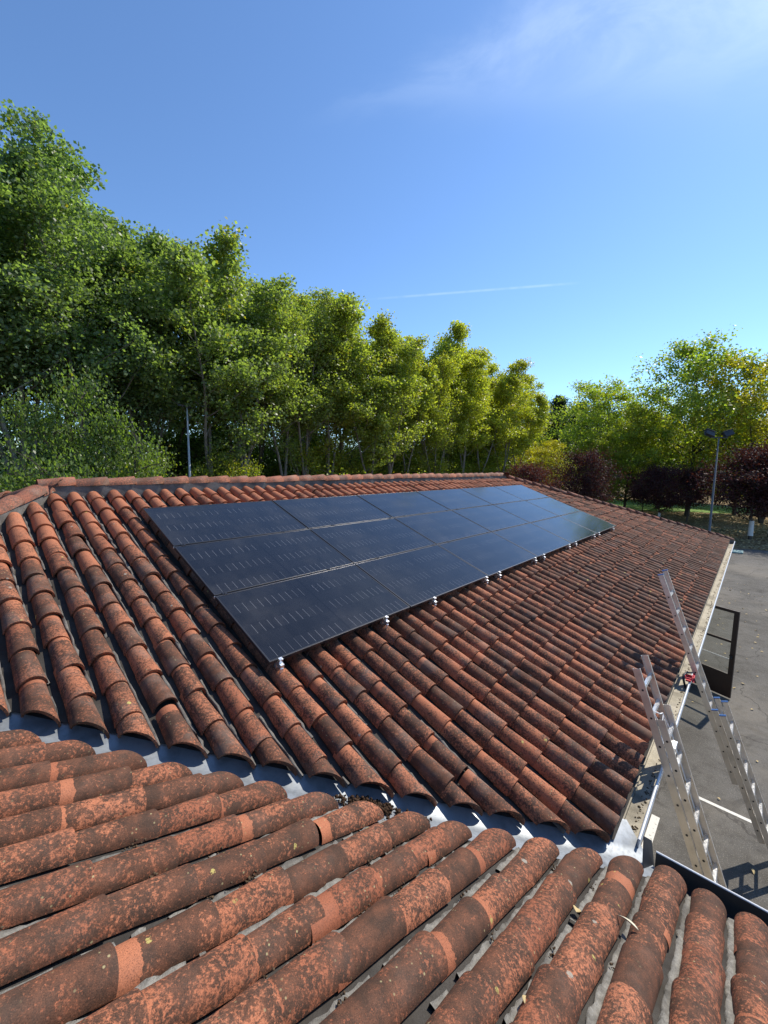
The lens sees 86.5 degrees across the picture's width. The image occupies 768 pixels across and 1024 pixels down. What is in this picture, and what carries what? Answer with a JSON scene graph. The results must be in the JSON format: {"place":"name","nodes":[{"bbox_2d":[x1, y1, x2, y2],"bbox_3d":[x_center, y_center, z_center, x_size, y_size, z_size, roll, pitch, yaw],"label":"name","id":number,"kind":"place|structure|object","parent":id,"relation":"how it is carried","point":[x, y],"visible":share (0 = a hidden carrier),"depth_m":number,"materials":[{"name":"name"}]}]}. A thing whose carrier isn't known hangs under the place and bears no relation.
{"place":"outdoors","nodes":[
{"label":"outdoors","id":0,"kind":"place"},
{"bbox_2d":[0,0,767,452],"label":"sky","id":1,"kind":"structure","parent":0,"point":[580,185],"materials":[{"name":"blue"}]},
{"bbox_2d":[8,476,767,550],"bbox_3d":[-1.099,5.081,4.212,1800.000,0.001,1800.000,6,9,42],"label":"ground","id":2,"kind":"structure","parent":0,"point":[734,534],"depth_m":41.47,"materials":[{"name":"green plant"}]},
{"bbox_2d":[0,452,45,490],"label":"bush","id":3,"kind":"object","parent":2,"relation":"on","point":[6,468],"visible":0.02,"depth_m":12.23,"materials":[{"name":"green plant"}]},
{"bbox_2d":[0,208,90,419],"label":"poplar tree","id":4,"kind":"object","parent":2,"relation":"on","point":[56,224],"visible":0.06,"depth_m":15.15,"materials":[{"name":"green plant"}]},
{"bbox_2d":[0,160,93,442],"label":"poplar tree","id":5,"kind":"object","parent":2,"relation":"on","point":[15,291],"visible":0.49,"depth_m":12.82,"materials":[{"name":"green plant"}]},
{"bbox_2d":[0,98,104,480],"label":"poplar tree","id":6,"kind":"object","parent":2,"relation":"on","point":[39,127],"visible":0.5,"depth_m":13.06,"materials":[{"name":"green plant"}]},
{"bbox_2d":[0,412,115,492],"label":"bush","id":7,"kind":"object","parent":2,"relation":"on","point":[37,447],"depth_m":18.79,"materials":[{"name":"green plant"}]},
{"bbox_2d":[0,138,122,471],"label":"poplar tree","id":8,"kind":"object","parent":2,"relation":"on","point":[79,173],"visible":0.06,"depth_m":16.42,"materials":[{"name":"green plant"}]},
{"bbox_2d":[2,230,159,473],"bbox_3d":[-12.871,-4.540,17.681,8.571,16.064,6.370,-3,7,-30],"label":"poplar tree","id":9,"kind":"object","parent":2,"relation":"on","point":[66,409],"visible":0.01,"depth_m":17.02,"materials":[{"name":"green plant"}]},
{"bbox_2d":[0,141,178,474],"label":"poplar tree","id":10,"kind":"object","parent":2,"relation":"on","point":[93,361],"visible":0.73,"depth_m":13.69,"materials":[{"name":"green plant"}]},
{"bbox_2d":[0,358,181,491],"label":"bush","id":11,"kind":"object","parent":2,"relation":"on","point":[89,469],"visible":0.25,"depth_m":10.97,"materials":[{"name":"green plant"}]},
{"bbox_2d":[48,256,188,473],"bbox_3d":[-11.640,-4.007,18.490,7.621,14.815,5.351,4,7,27],"label":"poplar tree","id":12,"kind":"object","parent":2,"relation":"on","point":[153,422],"visible":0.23,"depth_m":16.77,"materials":[{"name":"green plant"}]},
{"bbox_2d":[70,224,217,476],"bbox_3d":[-9.801,-4.283,17.437,5.787,15.660,6.195,-3,7,-26],"label":"poplar tree","id":13,"kind":"object","parent":2,"relation":"on","point":[138,255],"visible":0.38,"depth_m":16.29,"materials":[{"name":"green plant"}]},
{"bbox_2d":[110,435,186,477],"bbox_3d":[-8.662,0.708,14.835,5.540,6.766,5.444,0,7,-8],"label":"bush","id":14,"kind":"object","parent":2,"relation":"on","point":[146,470],"visible":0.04,"depth_m":13.71,"materials":[{"name":"green plant"}]},
{"bbox_2d":[89,204,223,476],"bbox_3d":[-11.463,-5.494,21.858,7.256,17.055,8.797,2,7,14],"label":"poplar tree","id":15,"kind":"object","parent":2,"relation":"on","point":[123,228],"visible":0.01,"depth_m":18.93,"materials":[{"name":"green plant"}]},
{"bbox_2d":[51,414,274,476],"bbox_3d":[-13.014,-1.790,23.590,12.252,9.967,12.468,3,7,20],"label":"bush","id":16,"kind":"object","parent":2,"relation":"on","point":[183,455],"visible":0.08,"depth_m":22.61,"materials":[{"name":"green plant"}]},
{"bbox_2d":[178,404,194,476],"bbox_3d":[-8.208,-0.463,17.354,0.425,7.910,1.240,1,6,2],"label":"lamp post","id":17,"kind":"object","parent":2,"relation":"on","point":[188,443],"visible":0.18,"depth_m":17.04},
{"bbox_2d":[115,237,275,476],"bbox_3d":[-8.151,-4.385,18.618,6.530,15.631,7.916,-3,8,-32],"label":"poplar tree","id":18,"kind":"object","parent":2,"relation":"on","point":[189,268],"visible":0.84,"depth_m":16.43,"materials":[{"name":"green plant"}]},
{"bbox_2d":[165,444,263,477],"bbox_3d":[-7.397,0.375,17.942,6.227,6.712,6.302,-1,7,-17],"label":"bush","id":19,"kind":"object","parent":2,"relation":"on","point":[199,470],"visible":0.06,"depth_m":18.21,"materials":[{"name":"green plant"}]},
{"bbox_2d":[144,418,289,476],"bbox_3d":[-11.653,-1.873,26.558,11.967,9.382,12.112,1,6,2],"label":"bush","id":20,"kind":"object","parent":2,"relation":"on","point":[247,446],"visible":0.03,"depth_m":24.98,"materials":[{"name":"green plant"}]},
{"bbox_2d":[170,429,280,476],"bbox_3d":[-10.358,-1.449,27.348,10.447,8.352,10.267,6,8,39],"label":"bush","id":21,"kind":"object","parent":2,"relation":"on","point":[227,455],"visible":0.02,"depth_m":25.09,"materials":[{"name":"green plant"}]},
{"bbox_2d":[162,239,294,463],"bbox_3d":[-8.674,-5.773,22.978,8.560,17.411,6.490,-1,7,-11],"label":"poplar tree","id":22,"kind":"object","parent":2,"relation":"on","point":[252,295],"visible":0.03,"depth_m":21.95,"materials":[{"name":"green plant"}]},
{"bbox_2d":[193,451,263,476],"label":"bush","id":23,"kind":"object","parent":2,"relation":"on","point":[215,474],"visible":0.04,"depth_m":22.03,"materials":[{"name":"green plant"}]},
{"bbox_2d":[183,423,294,476],"bbox_3d":[-10.015,-2.705,29.831,13.460,10.426,13.299,3,7,17],"label":"bush","id":24,"kind":"object","parent":2,"relation":"on","point":[264,459],"visible":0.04,"depth_m":27.07,"materials":[{"name":"green plant"}]},
{"bbox_2d":[178,217,311,473],"bbox_3d":[-7.149,-4.701,20.336,8.004,15.902,5.925,3,7,18],"label":"poplar tree","id":25,"kind":"object","parent":2,"relation":"on","point":[228,265],"visible":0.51,"depth_m":18.65,"materials":[{"name":"green plant"}]},
{"bbox_2d":[222,275,270,473],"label":"poplar tree","id":26,"kind":"object","parent":2,"relation":"on","point":[260,446],"depth_m":25.57,"materials":[{"name":"green plant"}]},
{"bbox_2d":[222,304,324,475],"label":"poplar tree","id":27,"kind":"object","parent":2,"relation":"on","point":[269,398],"visible":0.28,"depth_m":21.79,"materials":[{"name":"green plant"}]},
{"bbox_2d":[243,273,319,470],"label":"poplar tree","id":28,"kind":"object","parent":2,"relation":"on","point":[304,303],"visible":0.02,"depth_m":24.91,"materials":[{"name":"green plant"}]},
{"bbox_2d":[248,284,348,475],"bbox_3d":[-5.188,-4.812,23.524,5.754,15.450,7.741,4,7,29],"label":"poplar tree","id":29,"kind":"object","parent":2,"relation":"on","point":[298,326],"visible":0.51,"depth_m":22.49,"materials":[{"name":"green plant"}]},
{"bbox_2d":[257,433,370,476],"bbox_3d":[-4.351,-1.063,26.187,9.717,7.885,9.600,4,7,29],"label":"bush","id":30,"kind":"object","parent":2,"relation":"on","point":[338,461],"visible":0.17,"depth_m":24.72,"materials":[{"name":"green plant"}]},
{"bbox_2d":[250,427,385,476],"bbox_3d":[-6.201,-2.688,30.408,13.020,10.408,12.795,3,7,21],"label":"bush","id":31,"kind":"object","parent":2,"relation":"on","point":[311,445],"visible":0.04,"depth_m":29.01,"materials":[{"name":"green plant"}]},
{"bbox_2d":[298,301,383,474],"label":"poplar tree","id":32,"kind":"object","parent":2,"relation":"on","point":[336,393],"visible":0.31,"depth_m":24.12,"materials":[{"name":"green plant"}]},
{"bbox_2d":[303,290,405,472],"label":"poplar tree","id":33,"kind":"object","parent":2,"relation":"on","point":[352,318],"visible":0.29,"depth_m":24.14,"materials":[{"name":"green plant"}]},
{"bbox_2d":[311,330,420,474],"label":"poplar tree","id":34,"kind":"object","parent":2,"relation":"on","point":[363,413],"visible":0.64,"depth_m":25.42,"materials":[{"name":"green plant"}]},
{"bbox_2d":[348,439,437,474],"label":"bush","id":35,"kind":"object","parent":2,"relation":"on","point":[377,469],"visible":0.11,"depth_m":31.21,"materials":[{"name":"green plant"}]},
{"bbox_2d":[356,308,437,473],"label":"poplar tree","id":36,"kind":"object","parent":2,"relation":"on","point":[378,328],"visible":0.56,"depth_m":26.22,"materials":[{"name":"green plant"}]},
{"bbox_2d":[379,453,429,473],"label":"bush","id":37,"kind":"object","parent":2,"relation":"on","point":[400,463],"visible":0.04,"depth_m":33.72,"materials":[{"name":"green plant"}]},
{"bbox_2d":[371,348,453,473],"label":"poplar tree","id":38,"kind":"object","parent":2,"relation":"on","point":[427,407],"visible":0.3,"depth_m":29.49,"materials":[{"name":"green plant"}]},
{"bbox_2d":[394,331,470,460],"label":"poplar tree","id":39,"kind":"object","parent":2,"relation":"on","point":[448,348],"visible":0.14,"depth_m":32.32,"materials":[{"name":"green plant"}]},
{"bbox_2d":[392,442,472,473],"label":"bush","id":40,"kind":"object","parent":2,"relation":"on","point":[431,459],"visible":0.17,"depth_m":33.48,"materials":[{"name":"green plant"}]},
{"bbox_2d":[399,352,469,473],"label":"poplar tree","id":41,"kind":"object","parent":2,"relation":"on","point":[437,437],"visible":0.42,"depth_m":32.14,"materials":[{"name":"green plant"}]},
{"bbox_2d":[394,440,484,472],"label":"bush","id":42,"kind":"object","parent":2,"relation":"on","point":[453,453],"visible":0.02,"depth_m":38.54,"materials":[{"name":"green plant"}]},
{"bbox_2d":[430,320,489,473],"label":"poplar tree","id":43,"kind":"object","parent":2,"relation":"on","point":[459,333],"visible":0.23,"depth_m":33.69,"materials":[{"name":"green plant"}]},
{"bbox_2d":[447,456,487,472],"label":"bush","id":44,"kind":"object","parent":2,"relation":"on","point":[476,467],"visible":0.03,"depth_m":38.20,"materials":[{"name":"green plant"}]},
{"bbox_2d":[440,446,496,473],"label":"bush","id":45,"kind":"object","parent":2,"relation":"on","point":[457,458],"visible":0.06,"depth_m":38.67,"materials":[{"name":"green plant"}]},
{"bbox_2d":[442,355,499,473],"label":"poplar tree","id":46,"kind":"object","parent":2,"relation":"on","point":[474,384],"visible":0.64,"depth_m":34.26,"materials":[{"name":"green plant"}]},
{"bbox_2d":[463,346,509,452],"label":"poplar tree","id":47,"kind":"object","parent":2,"relation":"on","point":[487,357],"depth_m":39.95,"materials":[{"name":"green plant"}]},
{"bbox_2d":[463,438,510,473],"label":"bush","id":48,"kind":"object","parent":2,"relation":"on","point":[484,455],"visible":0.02,"depth_m":41.28,"materials":[{"name":"green plant"}]},
{"bbox_2d":[471,447,512,472],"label":"bush","id":49,"kind":"object","parent":2,"relation":"on","point":[495,459],"visible":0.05,"depth_m":40.54,"materials":[{"name":"green plant"}]},
{"bbox_2d":[457,350,535,472],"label":"poplar tree","id":50,"kind":"object","parent":2,"relation":"on","point":[500,421],"visible":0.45,"depth_m":37.79,"materials":[{"name":"green plant"}]},
{"bbox_2d":[485,361,523,457],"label":"poplar tree","id":51,"kind":"object","parent":2,"relation":"on","point":[493,367],"visible":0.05,"depth_m":46.18,"materials":[{"name":"green plant"}]},
{"bbox_2d":[483,357,544,472],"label":"poplar tree","id":52,"kind":"object","parent":2,"relation":"on","point":[518,366],"visible":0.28,"depth_m":39.75,"materials":[{"name":"green plant"}]},
{"bbox_2d":[488,378,552,473],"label":"poplar tree","id":53,"kind":"object","parent":2,"relation":"on","point":[541,403],"visible":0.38,"depth_m":41.91,"materials":[{"name":"green plant"}]},
{"bbox_2d":[511,373,545,457],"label":"poplar tree","id":54,"kind":"object","parent":2,"relation":"on","point":[530,380],"visible":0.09,"depth_m":50.00,"materials":[{"name":"green plant"}]},
{"bbox_2d":[503,457,572,490],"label":"plum tree","id":55,"kind":"object","parent":2,"relation":"on","point":[536,474],"visible":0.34,"depth_m":33.42,"materials":[{"name":"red plant"}]},
{"bbox_2d":[508,439,584,489],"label":"plane tree","id":56,"kind":"object","parent":2,"relation":"on","point":[541,453],"visible":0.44,"depth_m":45.65,"materials":[{"name":"green plant"}]},
{"bbox_2d":[539,395,578,483],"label":"pine tree","id":57,"kind":"object","parent":2,"relation":"on","point":[559,404],"visible":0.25,"depth_m":74.55,"materials":[{"name":"green plant"}]},
{"bbox_2d":[569,401,593,493],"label":"pine tree","id":58,"kind":"object","parent":2,"relation":"on","point":[573,416],"visible":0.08,"depth_m":79.86,"materials":[{"name":"green plant"}]},
{"bbox_2d":[537,442,634,502],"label":"plum tree","id":59,"kind":"object","parent":2,"relation":"on","point":[592,489],"visible":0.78,"depth_m":35.19,"materials":[{"name":"purple plant"}]},
{"bbox_2d":[552,432,645,501],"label":"tree","id":60,"kind":"object","parent":2,"relation":"on","point":[606,437],"visible":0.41,"depth_m":49.16,"materials":[{"name":"green plant"}]},
{"bbox_2d":[541,375,673,490],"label":"plane tree","id":61,"kind":"object","parent":2,"relation":"on","point":[599,398],"visible":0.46,"depth_m":53.84,"materials":[{"name":"green plant"}]},
{"bbox_2d":[577,403,689,507],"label":"plane tree","id":62,"kind":"object","parent":2,"relation":"on","point":[638,440],"visible":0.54,"depth_m":49.34,"materials":[{"name":"green plant"}]},
{"bbox_2d":[621,472,661,511],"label":"plum tree","id":63,"kind":"object","parent":2,"relation":"on","point":[630,489],"visible":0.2,"depth_m":48.94,"materials":[{"name":"purple plant"}]},
{"bbox_2d":[623,461,706,516],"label":"plum tree","id":64,"kind":"object","parent":2,"relation":"on","point":[663,480],"visible":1,"depth_m":39.95,"materials":[{"name":"purple plant"}]},
{"bbox_2d":[606,325,767,515],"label":"plane tree","id":65,"kind":"object","parent":2,"relation":"on","point":[687,352],"visible":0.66,"depth_m":44.89,"materials":[{"name":"green plant"}]},
{"bbox_2d":[671,459,719,521],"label":"plum tree","id":66,"kind":"object","parent":2,"relation":"on","point":[691,481],"visible":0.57,"depth_m":42.02,"materials":[{"name":"purple plant"}]},
{"bbox_2d":[638,510,767,549],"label":"leaf litter","id":67,"kind":"object","parent":2,"relation":"on","point":[726,520],"visible":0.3,"depth_m":41.04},
{"bbox_2d":[659,349,767,522],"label":"plane tree","id":68,"kind":"object","parent":2,"relation":"on","point":[746,400],"visible":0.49,"depth_m":41.61,"materials":[{"name":"green plant"}]},
{"bbox_2d":[703,428,734,530],"bbox_3d":[24.499,-1.892,30.381,2.158,8.537,0.497,1,6,0],"label":"lamp post","id":69,"kind":"object","parent":2,"relation":"on","point":[710,433],"visible":0.9,"depth_m":30.02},
{"bbox_2d":[684,388,767,514],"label":"plane tree","id":70,"kind":"object","parent":2,"relation":"on","point":[721,444],"visible":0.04,"depth_m":48.24,"materials":[{"name":"green plant"}]},
{"bbox_2d":[685,438,767,539],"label":"plum tree","id":71,"kind":"object","parent":2,"relation":"on","point":[731,481],"visible":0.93,"depth_m":32.23,"materials":[{"name":"purple plant"}]},
{"bbox_2d":[719,438,767,536],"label":"plum tree","id":72,"kind":"object","parent":2,"relation":"on","point":[750,480],"visible":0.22,"depth_m":32.63,"materials":[{"name":"purple plant"}]},
{"bbox_2d":[607,499,754,512],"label":"lawn","id":73,"kind":"structure","parent":0,"point":[704,509],"depth_m":58.21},
{"bbox_2d":[611,391,720,508],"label":"plane tree","id":74,"kind":"object","parent":73,"relation":"on","point":[666,398],"visible":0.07,"depth_m":53.93,"materials":[{"name":"green plant"}]},
{"bbox_2d":[641,549,767,909],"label":"asphalt yard","id":75,"kind":"structure","parent":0,"point":[741,851],"depth_m":8.42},
{"bbox_2d":[0,471,739,876],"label":"long building","id":76,"kind":"structure","parent":75,"relation":"on","point":[510,701],"depth_m":4.20,"materials":[{"name":"ceramic"}]},
{"bbox_2d":[181,544,283,673],"bbox_3d":[-2.193,0.741,4.919,3.555,0.183,0.050,31,25,36],"label":"mounting rail","id":77,"kind":"object","parent":76,"relation":"attached to","point":[279,664],"visible":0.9,"depth_m":3.88,"materials":[{"name":"metal"}]},
{"bbox_2d":[143,501,307,546],"bbox_3d":[-2.350,0.125,6.270,1.134,0.037,2.094,31,24,36],"label":"solar panel","id":78,"kind":"object","parent":77,"relation":"attached to","point":[185,525],"visible":0.88,"depth_m":6.10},
{"bbox_2d":[174,529,352,596],"bbox_3d":[-1.553,0.611,5.591,1.134,0.035,2.094,31,25,36],"label":"solar panel","id":79,"kind":"object","parent":77,"relation":"attached to","point":[217,568],"visible":0.95,"depth_m":5.40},
{"bbox_2d":[215,564,409,664],"bbox_3d":[-0.757,1.098,4.912,1.134,0.037,2.094,31,25,36],"label":"solar panel","id":80,"kind":"object","parent":77,"relation":"attached to","point":[275,621],"visible":1,"depth_m":4.70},
{"bbox_2d":[332,793,431,821],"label":"moss clump","id":81,"kind":"object","parent":76,"relation":"on","point":[386,808],"visible":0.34,"depth_m":3.03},
{"bbox_2d":[332,524,436,606],"bbox_3d":[-0.501,0.550,6.768,3.555,0.183,0.050,31,25,36],"label":"mounting rail","id":82,"kind":"object","parent":76,"relation":"attached to","point":[434,601],"visible":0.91,"depth_m":5.73,"materials":[{"name":"metal"}]},
{"bbox_2d":[310,518,435,563],"bbox_3d":[-0.130,0.451,7.146,1.134,0.035,2.094,31,25,36],"label":"solar panel","id":83,"kind":"object","parent":82,"relation":"attached to","point":[355,543],"visible":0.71,"depth_m":6.99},
{"bbox_2d":[355,545,487,608],"bbox_3d":[0.666,0.938,6.467,1.134,0.038,2.094,31,25,36],"label":"solar panel","id":84,"kind":"object","parent":82,"relation":"attached to","point":[414,578],"visible":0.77,"depth_m":6.30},
{"bbox_2d":[389,517,488,584],"bbox_3d":[0.507,0.437,7.869,3.555,0.183,0.050,31,25,36],"label":"mounting rail","id":85,"kind":"object","parent":76,"relation":"attached to","point":[485,580],"visible":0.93,"depth_m":6.83,"materials":[{"name":"metal"}]},
{"bbox_2d":[272,495,392,528],"bbox_3d":[-0.926,-0.035,7.825,1.134,0.037,2.094,31,24,36],"label":"solar panel","id":86,"kind":"object","parent":85,"relation":"attached to","point":[311,513],"visible":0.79,"depth_m":7.68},
{"bbox_2d":[403,515,501,579],"bbox_3d":[0.821,0.402,8.211,3.555,0.183,0.050,31,25,36],"label":"mounting rail","id":87,"kind":"object","parent":76,"relation":"attached to","point":[498,575],"visible":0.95,"depth_m":7.18,"materials":[{"name":"metal"}]},
{"bbox_2d":[357,492,449,517],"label":"solar panel","id":88,"kind":"object","parent":87,"relation":"attached to","point":[399,504],"visible":0.85,"depth_m":9.26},
{"bbox_2d":[694,605,739,697],"bbox_3d":[8.197,3.381,10.173,0.160,2.160,0.930,-2,7,-24],"label":"door","id":89,"kind":"structure","parent":76,"relation":"in","point":[719,681],"depth_m":9.92,"materials":[{"name":"brown paint"}]},
{"bbox_3d":[1.880,0.283,9.368,3.555,0.183,0.050,31,25,36],"label":"mounting rail","id":90,"kind":"object","parent":76,"relation":"attached to","visible":0},
{"bbox_2d":[394,510,490,544],"bbox_3d":[1.293,0.291,8.700,1.134,0.036,2.094,31,25,36],"label":"solar panel","id":91,"kind":"object","parent":90,"relation":"attached to","point":[436,528],"visible":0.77,"depth_m":8.57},
{"bbox_2d":[438,532,537,577],"bbox_3d":[2.090,0.777,8.022,1.134,0.037,2.094,31,25,36],"label":"solar panel","id":92,"kind":"object","parent":90,"relation":"attached to","point":[489,554],"visible":0.9,"depth_m":7.89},
{"bbox_3d":[3.252,0.128,10.867,3.555,0.183,0.050,31,25,36],"label":"mounting rail","id":93,"kind":"object","parent":76,"relation":"attached to","visible":0},
{"bbox_2d":[416,489,491,509],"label":"solar panel","id":94,"kind":"object","parent":93,"relation":"attached to","point":[453,499],"visible":0.85,"depth_m":10.83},
{"bbox_2d":[452,505,529,531],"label":"solar panel","id":95,"kind":"object","parent":93,"relation":"attached to","point":[492,518],"visible":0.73,"depth_m":10.15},
{"bbox_2d":[493,523,571,557],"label":"solar panel","id":96,"kind":"object","parent":93,"relation":"attached to","point":[535,540],"visible":0.91,"depth_m":9.47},
{"bbox_3d":[3.575,0.092,11.220,3.555,0.183,0.050,31,25,36],"label":"mounting rail","id":97,"kind":"object","parent":76,"relation":"attached to","visible":0},
{"bbox_2d":[462,487,523,504],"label":"solar panel","id":98,"kind":"object","parent":97,"relation":"attached to","point":[493,495],"visible":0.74,"depth_m":12.39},
{"bbox_2d":[532,516,596,543],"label":"solar panel","id":99,"kind":"object","parent":97,"relation":"attached to","point":[567,530],"visible":0.92,"depth_m":11.03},
{"bbox_3d":[5.999,-0.181,13.868,3.555,0.183,0.050,31,25,36],"label":"mounting rail","id":100,"kind":"object","parent":76,"relation":"attached to","visible":0},
{"bbox_2d":[495,485,547,500],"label":"solar panel","id":101,"kind":"object","parent":100,"relation":"attached to","point":[524,493],"visible":0.83,"depth_m":13.96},
{"bbox_2d":[560,511,615,533],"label":"solar panel","id":102,"kind":"object","parent":100,"relation":"attached to","point":[589,522],"visible":0.88,"depth_m":12.60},
{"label":"mounting rail","id":103,"kind":"object","parent":76,"relation":"attached to","visible":0},
{"bbox_2d":[495,501,557,522],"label":"solar panel","id":104,"kind":"object","parent":103,"relation":"attached to","point":[528,511],"visible":0.81,"depth_m":11.72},
{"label":"mounting rail","id":105,"kind":"object","parent":76,"relation":"attached to","visible":0},
{"bbox_2d":[525,497,580,515],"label":"solar panel","id":106,"kind":"object","parent":105,"relation":"attached to","point":[554,506],"visible":0.8,"depth_m":13.29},
{"bbox_2d":[0,729,767,1023],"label":"wing","id":107,"kind":"structure","parent":75,"relation":"on","point":[134,889],"depth_m":2.01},
{"bbox_2d":[641,814,659,848],"bbox_3d":[3.742,4.936,5.884,0.110,0.001,1.800,7,9,43],"label":"painted line","id":108,"kind":"object","parent":75,"relation":"on","point":[652,827],"visible":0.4,"depth_m":6.32,"materials":[{"name":"paint"}]},
{"bbox_2d":[633,655,726,887],"bbox_3d":[3.193,3.371,4.110,1.359,3.489,0.436,6,9,42],"label":"extension ladder","id":109,"kind":"object","parent":75,"relation":"on","point":[695,821],"visible":0.73,"depth_m":4.12,"materials":[{"name":"metal"}]},
{"bbox_2d":[658,569,767,849],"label":"extension ladder","id":110,"kind":"object","parent":75,"relation":"on","point":[738,770],"visible":1,"depth_m":5.93,"materials":[{"name":"metal"}]},
{"bbox_2d":[677,788,766,828],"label":"painted line","id":111,"kind":"object","parent":75,"relation":"on","point":[725,809],"visible":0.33,"depth_m":6.68,"materials":[{"name":"paint"}]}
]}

